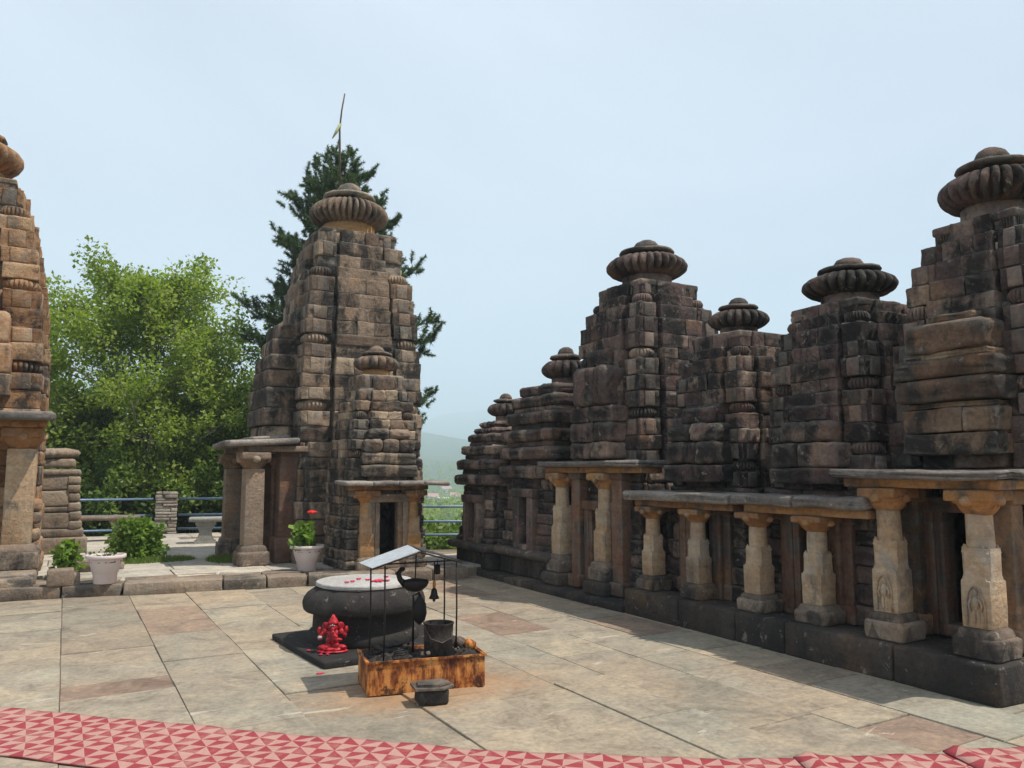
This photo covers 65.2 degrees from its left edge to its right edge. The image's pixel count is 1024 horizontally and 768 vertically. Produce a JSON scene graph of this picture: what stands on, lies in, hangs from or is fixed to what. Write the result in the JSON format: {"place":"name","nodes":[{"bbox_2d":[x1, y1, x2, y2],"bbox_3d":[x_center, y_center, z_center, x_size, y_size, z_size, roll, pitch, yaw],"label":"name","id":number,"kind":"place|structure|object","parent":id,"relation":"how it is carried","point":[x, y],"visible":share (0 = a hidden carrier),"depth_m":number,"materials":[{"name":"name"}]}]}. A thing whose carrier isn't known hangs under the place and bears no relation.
{"place":"outdoors","nodes":[
{"label":"outdoors","id":0,"kind":"place"},
{"bbox_2d":[122,553,232,563],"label":"grass","id":1,"kind":"structure","parent":0,"point":[224,558],"depth_m":12.76,"materials":[{"name":"green plant"}]},
{"bbox_2d":[37,533,480,582],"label":"terrace paving","id":2,"kind":"structure","parent":0,"point":[178,544],"depth_m":12.31,"materials":[{"name":"grey stone"}]},
{"bbox_2d":[0,135,55,587],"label":"stone temple","id":3,"kind":"structure","parent":2,"relation":"on","point":[26,414],"depth_m":11.13,"materials":[{"name":"brown stone"}]},
{"bbox_2d":[41,448,86,554],"bbox_3d":[-8.262,2.075,14.261,1.258,1.857,1.112,4,-7,-31],"label":"ruined shrine","id":4,"kind":"object","parent":2,"relation":"on","point":[62,508],"visible":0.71,"depth_m":13.96,"materials":[{"name":"stone"}]},
{"bbox_2d":[48,539,85,571],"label":"leafy plant","id":5,"kind":"object","parent":2,"relation":"on","point":[67,557],"visible":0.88,"depth_m":10.96,"materials":[{"name":"green plant"}]},
{"bbox_2d":[77,560,124,571],"bbox_3d":[-6.003,2.650,11.674,0.631,0.160,0.504,3,-7,-29],"label":"rubble","id":6,"kind":"object","parent":2,"relation":"on","point":[87,567],"visible":0.25,"depth_m":11.39,"materials":[{"name":"stone"}]},
{"bbox_2d":[80,515,140,539],"bbox_3d":[-8.552,2.953,16.305,1.750,0.514,0.464,3,-7,-29],"label":"stone bench","id":7,"kind":"object","parent":2,"relation":"on","point":[113,519],"visible":0.29,"depth_m":16.29,"materials":[{"name":"grey stone"}]},
{"bbox_2d":[104,514,169,559],"bbox_3d":[-6.173,2.498,13.201,0.842,0.766,0.870,-3,-7,24],"label":"round bush","id":8,"kind":"object","parent":2,"relation":"on","point":[139,537],"visible":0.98,"depth_m":13.04,"materials":[{"name":"green plant"}]},
{"bbox_2d":[189,516,221,543],"bbox_3d":[-5.752,2.936,16.144,1.457,0.513,0.461,2,-7,-21],"label":"stone bench","id":9,"kind":"object","parent":2,"relation":"on","point":[205,525],"visible":0.57,"depth_m":15.85,"materials":[{"name":"grey stone"}]},
{"bbox_2d":[212,183,425,566],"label":"stone temple","id":10,"kind":"structure","parent":2,"relation":"on","point":[348,298],"depth_m":13.31,"materials":[{"name":"stone"}]},
{"bbox_2d":[332,93,344,186],"bbox_3d":[-3.176,-4.434,14.610,0.229,1.862,0.056,2,-7,-22],"label":"flagpole","id":11,"kind":"object","parent":10,"relation":"on","point":[338,128],"visible":0.92,"depth_m":14.60,"materials":[{"name":"brown"}]},
{"bbox_2d":[321,345,449,570],"bbox_3d":[-2.045,1.095,12.502,1.616,3.462,1.696,3,-7,-29],"label":"stone shrine","id":12,"kind":"object","parent":2,"relation":"on","point":[376,487],"visible":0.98,"depth_m":12.08,"materials":[{"name":"stone"}]},
{"bbox_2d":[36,532,481,588],"bbox_3d":[-9.693,2.959,12.880,20.480,0.170,9.035,3,-7,-25],"label":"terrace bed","id":13,"kind":"object","parent":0,"point":[472,571],"visible":0.05,"depth_m":12.38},
{"bbox_2d":[80,498,153,532],"bbox_3d":[-12.368,2.900,16.725,8.883,0.908,0.074,3,-7,-23],"label":"metal railing","id":14,"kind":"object","parent":13,"relation":"on","point":[127,499],"visible":0.39,"depth_m":18.14,"materials":[{"name":"blue metal"}]},
{"bbox_2d":[154,491,177,533],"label":"stone pier","id":15,"kind":"structure","parent":13,"relation":"on","point":[166,504],"depth_m":18.35,"materials":[{"name":"grey stone"}]},
{"bbox_2d":[177,497,222,529],"bbox_3d":[-6.212,3.085,18.446,3.009,0.908,1.124,-3,-7,27],"label":"metal railing","id":16,"kind":"object","parent":13,"relation":"on","point":[203,514],"visible":0.34,"depth_m":18.77,"materials":[{"name":"blue metal"}]},
{"bbox_2d":[0,563,467,601],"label":"terrace kerb","id":17,"kind":"structure","parent":13,"relation":"on","point":[143,585],"depth_m":10.67,"materials":[{"name":"stone"}]},
{"bbox_2d":[46,567,79,586],"bbox_3d":[-5.691,2.458,10.154,0.375,0.230,0.243,3,-7,-29],"label":"stone cube","id":18,"kind":"object","parent":17,"relation":"on","point":[61,577],"visible":1,"depth_m":10.05,"materials":[{"name":"beige stone"}]},
{"bbox_2d":[85,553,126,584],"bbox_3d":[-5.237,2.379,10.303,0.480,0.362,0.480,3,-7,-29],"label":"plant pot","id":19,"kind":"object","parent":17,"relation":"on","point":[104,569],"visible":0.98,"depth_m":10.16,"materials":[{"name":"white ceramic"}]},
{"bbox_2d":[88,546,117,555],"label":"seedling","id":20,"kind":"object","parent":19,"relation":"on","point":[107,554],"visible":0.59,"depth_m":10.31,"materials":[{"name":"green plant"}]},
{"bbox_2d":[290,544,323,571],"bbox_3d":[-2.975,2.518,11.598,0.480,0.362,0.480,-5,-8,38],"label":"plant pot","id":21,"kind":"object","parent":17,"relation":"on","point":[306,558],"visible":0.9,"depth_m":11.45,"materials":[{"name":"white ceramic"}]},
{"bbox_2d":[287,510,316,550],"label":"geranium","id":22,"kind":"object","parent":21,"relation":"on","point":[303,534],"visible":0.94,"depth_m":11.52,"materials":[{"name":"green plant"}]},
{"bbox_2d":[423,505,462,535],"bbox_3d":[-2.508,2.750,15.298,5.680,0.902,1.346,-3,-7,23],"label":"metal railing","id":23,"kind":"object","parent":13,"relation":"on","point":[443,521],"visible":0.13,"depth_m":14.70,"materials":[{"name":"blue metal"}]},
{"bbox_2d":[74,375,495,529],"bbox_3d":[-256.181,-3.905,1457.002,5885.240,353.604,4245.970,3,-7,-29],"label":"terrain","id":24,"kind":"structure","parent":0,"point":[444,438],"depth_m":1309.18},
{"bbox_2d":[46,406,92,456],"bbox_3d":[-13.382,2.054,20.425,4.672,4.729,3.924,0,-6,0],"label":"shrub","id":25,"kind":"object","parent":24,"relation":"on","point":[69,424],"visible":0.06,"depth_m":20.71,"materials":[{"name":"green plant"}]},
{"bbox_2d":[47,466,111,535],"bbox_3d":[-11.258,2.922,19.095,3.268,2.715,3.332,-1,-6,13],"label":"shrub","id":26,"kind":"object","parent":24,"relation":"on","point":[84,482],"depth_m":18.72,"materials":[{"name":"green plant"}]},
{"bbox_2d":[50,324,127,453],"bbox_3d":[-14.349,2.309,23.546,6.703,8.652,6.844,3,-7,-29],"label":"broadleaf tree","id":27,"kind":"object","parent":24,"relation":"on","point":[78,381],"visible":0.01,"depth_m":23.88,"materials":[{"name":"green plant"}]},
{"bbox_2d":[49,383,157,482],"bbox_3d":[-11.677,2.278,22.005,3.668,4.616,4.440,-3,-7,24],"label":"shrub","id":28,"kind":"object","parent":24,"relation":"on","point":[97,422],"visible":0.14,"depth_m":21.02,"materials":[{"name":"green plant"}]},
{"bbox_2d":[79,442,182,535],"bbox_3d":[-9.637,2.856,19.658,2.967,2.966,3.225,3,-7,-29],"label":"shrub","id":29,"kind":"object","parent":24,"relation":"on","point":[114,486],"visible":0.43,"depth_m":19.10,"materials":[{"name":"green plant"}]},
{"bbox_2d":[43,235,272,534],"bbox_3d":[-10.418,0.951,22.483,9.537,9.923,8.573,0,-6,-1],"label":"broadleaf tree","id":30,"kind":"object","parent":24,"relation":"on","point":[159,307],"visible":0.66,"depth_m":21.05,"materials":[{"name":"green plant"}]},
{"bbox_2d":[123,461,222,533],"bbox_3d":[-8.012,3.172,20.393,3.107,2.492,2.874,-1,-6,6],"label":"shrub","id":31,"kind":"object","parent":24,"relation":"on","point":[188,505],"visible":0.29,"depth_m":19.75,"materials":[{"name":"green plant"}]},
{"bbox_2d":[148,389,250,516],"bbox_3d":[-8.764,2.358,22.481,3.856,4.554,3.633,-2,-6,18],"label":"shrub","id":32,"kind":"object","parent":24,"relation":"on","point":[207,441],"visible":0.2,"depth_m":21.53,"materials":[{"name":"green plant"}]},
{"bbox_2d":[149,362,254,459],"bbox_3d":[-8.752,2.784,24.451,5.954,7.502,6.824,3,-7,-29],"label":"broadleaf tree","id":33,"kind":"object","parent":24,"relation":"on","point":[217,375],"depth_m":24.07,"materials":[{"name":"green plant"}]},
{"bbox_2d":[186,444,243,531],"bbox_3d":[-6.827,2.939,20.919,3.090,3.069,2.866,5,-8,-40],"label":"shrub","id":34,"kind":"object","parent":24,"relation":"on","point":[212,461],"visible":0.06,"depth_m":20.20,"materials":[{"name":"green plant"}]},
{"bbox_2d":[207,422,243,477],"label":"shrub","id":35,"kind":"object","parent":24,"relation":"on","point":[216,456],"visible":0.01,"depth_m":22.08,"materials":[{"name":"green plant"}]},
{"bbox_2d":[230,139,445,439],"bbox_3d":[-4.708,-0.881,22.013,5.774,12.058,5.816,3,-7,-29],"label":"conifer tree","id":36,"kind":"object","parent":24,"relation":"on","point":[317,187],"visible":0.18,"depth_m":21.89,"materials":[{"name":"green plant"}]},
{"bbox_2d":[423,517,439,545],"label":"shrub","id":37,"kind":"object","parent":24,"relation":"on","point":[436,524],"visible":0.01,"depth_m":18.94,"materials":[{"name":"green plant"}]},
{"bbox_2d":[427,493,438,501],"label":"house","id":38,"kind":"structure","parent":24,"relation":"on","point":[434,495],"depth_m":382.69,"materials":[{"name":"white paint"}]},
{"bbox_2d":[422,519,458,549],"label":"shrub","id":39,"kind":"object","parent":24,"relation":"on","point":[432,541],"visible":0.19,"depth_m":15.95,"materials":[{"name":"green plant"}]},
{"bbox_2d":[422,461,463,525],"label":"distant wood","id":40,"kind":"object","parent":24,"relation":"on","point":[435,513],"visible":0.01,"depth_m":260.38,"materials":[{"name":"green plant"}]},
{"bbox_2d":[441,486,451,494],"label":"house","id":41,"kind":"structure","parent":24,"relation":"on","point":[445,488],"depth_m":511.24,"materials":[{"name":"white paint"}]},
{"bbox_2d":[450,492,459,501],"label":"house","id":42,"kind":"structure","parent":24,"relation":"on","point":[452,493],"depth_m":403.18,"materials":[{"name":"white paint"}]},
{"bbox_2d":[448,512,462,531],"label":"shrub","id":43,"kind":"object","parent":24,"relation":"on","point":[457,518],"depth_m":18.78,"materials":[{"name":"green plant"}]},
{"bbox_2d":[453,636,464,646],"bbox_3d":[-0.409,2.008,6.206,0.094,0.081,0.098,22,13,-25],"label":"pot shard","id":44,"kind":"object","parent":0,"point":[460,640],"visible":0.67,"depth_m":6.18,"materials":[{"name":"grey ceramic"}]},
{"bbox_2d":[0,576,1023,767],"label":"court paving","id":45,"kind":"structure","parent":0,"point":[563,675],"depth_m":5.95,"materials":[{"name":"beige stone"}]},
{"bbox_2d":[272,574,454,669],"bbox_3d":[-1.303,2.121,7.423,1.432,0.599,1.413,4,-7,-33],"label":"stone altar","id":46,"kind":"object","parent":45,"relation":"on","point":[325,599],"visible":0.77,"depth_m":7.03,"materials":[{"name":"black stone"}]},
{"bbox_2d":[316,614,348,653],"bbox_3d":[-1.531,2.132,6.834,0.273,0.312,0.176,0,-6,-4],"label":"statuette","id":47,"kind":"object","parent":46,"relation":"on","point":[332,645],"visible":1,"depth_m":6.81,"materials":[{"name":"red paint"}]},
{"bbox_2d":[0,707,803,767],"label":"woven mat","id":48,"kind":"object","parent":45,"relation":"on","point":[74,739],"visible":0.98,"depth_m":4.53,"materials":[{"name":"red fabric"}]},
{"bbox_2d":[357,645,486,696],"bbox_3d":[-0.687,2.122,6.033,0.895,0.264,0.474,2,-6,-19],"label":"iron box","id":49,"kind":"object","parent":45,"relation":"on","point":[391,673],"visible":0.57,"depth_m":5.85,"materials":[{"name":"brown metal"}]},
{"bbox_2d":[374,640,406,652],"bbox_3d":[-0.925,1.995,6.083,0.160,0.046,0.200,4,-2,44],"label":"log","id":50,"kind":"object","parent":49,"relation":"on","point":[391,645],"visible":0.91,"depth_m":6.06,"materials":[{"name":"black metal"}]},
{"bbox_2d":[393,650,407,655],"bbox_3d":[-0.818,1.979,5.892,0.111,0.027,0.092,3,-7,-29],"label":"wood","id":51,"kind":"object","parent":49,"relation":"on","point":[397,653],"visible":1,"depth_m":5.86,"materials":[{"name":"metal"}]},
{"bbox_2d":[359,545,461,660],"bbox_3d":[-0.746,1.653,6.085,0.784,0.814,0.522,2,-6,-19],"label":"canopy frame","id":52,"kind":"object","parent":49,"relation":"on","point":[387,558],"visible":0.94,"depth_m":6.07,"materials":[{"name":"metal"}]},
{"bbox_2d":[396,555,428,591],"bbox_3d":[-0.766,1.456,6.157,0.263,0.280,0.120,2,-6,-19],"label":"hanging lamp","id":53,"kind":"object","parent":52,"relation":"hanging from","point":[415,584],"visible":1,"depth_m":6.11,"materials":[{"name":"metal"}]},
{"bbox_2d":[412,592,426,651],"bbox_3d":[-0.714,1.823,6.147,0.110,0.448,0.078,2,-6,-19],"label":"hanging bundle","id":54,"kind":"object","parent":53,"relation":"hanging from","point":[419,611],"visible":1,"depth_m":6.13,"materials":[{"name":"metal"}]},
{"bbox_2d":[429,562,438,601],"bbox_3d":[-0.603,1.532,6.206,0.080,0.309,0.079,2,-6,-19],"label":"bell","id":55,"kind":"object","parent":52,"relation":"hanging from","point":[434,596],"visible":1,"depth_m":6.18,"materials":[{"name":"metal"}]},
{"bbox_2d":[435,559,439,573],"bbox_3d":[-0.583,1.431,6.266,0.044,0.115,0.043,2,-6,-19],"label":"hanging tin","id":56,"kind":"object","parent":52,"relation":"hanging from","point":[437,568],"visible":0.95,"depth_m":6.25,"materials":[{"name":"metal"}]},
{"bbox_2d":[423,619,453,656],"bbox_3d":[-0.555,1.926,6.037,0.232,0.253,0.235,2,-6,-19],"label":"metal bucket","id":57,"kind":"object","parent":49,"relation":"on","point":[438,638],"visible":0.92,"depth_m":5.95,"materials":[{"name":"grey metal"}]},
{"bbox_2d":[464,638,475,649],"bbox_3d":[-0.326,2.001,6.145,0.098,0.081,0.094,27,-19,14],"label":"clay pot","id":58,"kind":"object","parent":49,"relation":"on","point":[470,643],"visible":0.89,"depth_m":6.12,"materials":[{"name":"ceramic"}]},
{"bbox_2d":[410,678,453,705],"bbox_3d":[-0.552,2.134,5.536,0.288,0.142,0.242,2,-6,-15],"label":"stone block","id":59,"kind":"object","parent":45,"relation":"on","point":[430,692],"depth_m":5.46,"materials":[{"name":"grey stone"}]},
{"bbox_2d":[477,569,624,612],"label":"stone plinth","id":60,"kind":"structure","parent":45,"relation":"on","point":[578,594],"depth_m":10.30,"materials":[{"name":"grey stone"}]},
{"bbox_2d":[447,393,516,570],"bbox_3d":[-0.129,1.535,12.996,1.424,2.775,1.392,3,-7,-29],"label":"stone shrine","id":61,"kind":"object","parent":60,"relation":"on","point":[484,497],"visible":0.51,"depth_m":12.50,"materials":[{"name":"stone"}]},
{"bbox_2d":[494,347,582,579],"bbox_3d":[0.803,1.121,11.967,1.718,3.379,1.663,3,-7,-29],"label":"stone shrine","id":62,"kind":"object","parent":60,"relation":"on","point":[539,422],"visible":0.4,"depth_m":11.49,"materials":[{"name":"stone"}]},
{"bbox_2d":[537,240,718,597],"bbox_3d":[1.701,0.348,10.566,1.914,4.627,2.228,3,-7,-29],"label":"stone shrine","id":63,"kind":"object","parent":60,"relation":"on","point":[647,322],"visible":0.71,"depth_m":9.99,"materials":[{"name":"stone"}]},
{"bbox_2d":[624,587,1023,707],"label":"stone platform","id":64,"kind":"structure","parent":45,"relation":"on","point":[933,663],"depth_m":6.48,"materials":[{"name":"grey stone"}]},
{"bbox_2d":[622,298,783,600],"bbox_3d":[2.388,0.651,8.938,1.692,3.302,1.692,3,-7,-29],"label":"stone shrine","id":65,"kind":"object","parent":64,"relation":"on","point":[719,450],"visible":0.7,"depth_m":8.50,"materials":[{"name":"stone"}]},
{"bbox_2d":[730,257,909,626],"bbox_3d":[3.182,0.440,7.582,1.745,3.430,1.589,3,-7,-29],"label":"stone shrine","id":66,"kind":"object","parent":64,"relation":"on","point":[811,561],"visible":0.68,"depth_m":7.33,"materials":[{"name":"brown stone"}]},
{"bbox_2d":[828,147,1023,663],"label":"stone shrine","id":67,"kind":"object","parent":64,"relation":"on","point":[948,542],"visible":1,"depth_m":6.40,"materials":[{"name":"stone"}]},
{"bbox_2d":[793,751,972,767],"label":"woven mat","id":68,"kind":"object","parent":45,"relation":"on","point":[805,759],"visible":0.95,"depth_m":4.37,"materials":[{"name":"red fabric"}]},
{"bbox_2d":[943,745,1023,767],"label":"woven mat","id":69,"kind":"object","parent":45,"relation":"on","point":[1010,757],"visible":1,"depth_m":4.42,"materials":[{"name":"red fabric"}]},
{"bbox_2d":[0,0,1023,421],"label":"sky","id":70,"kind":"structure","parent":0,"point":[520,147],"materials":[{"name":"blue"}]}
]}

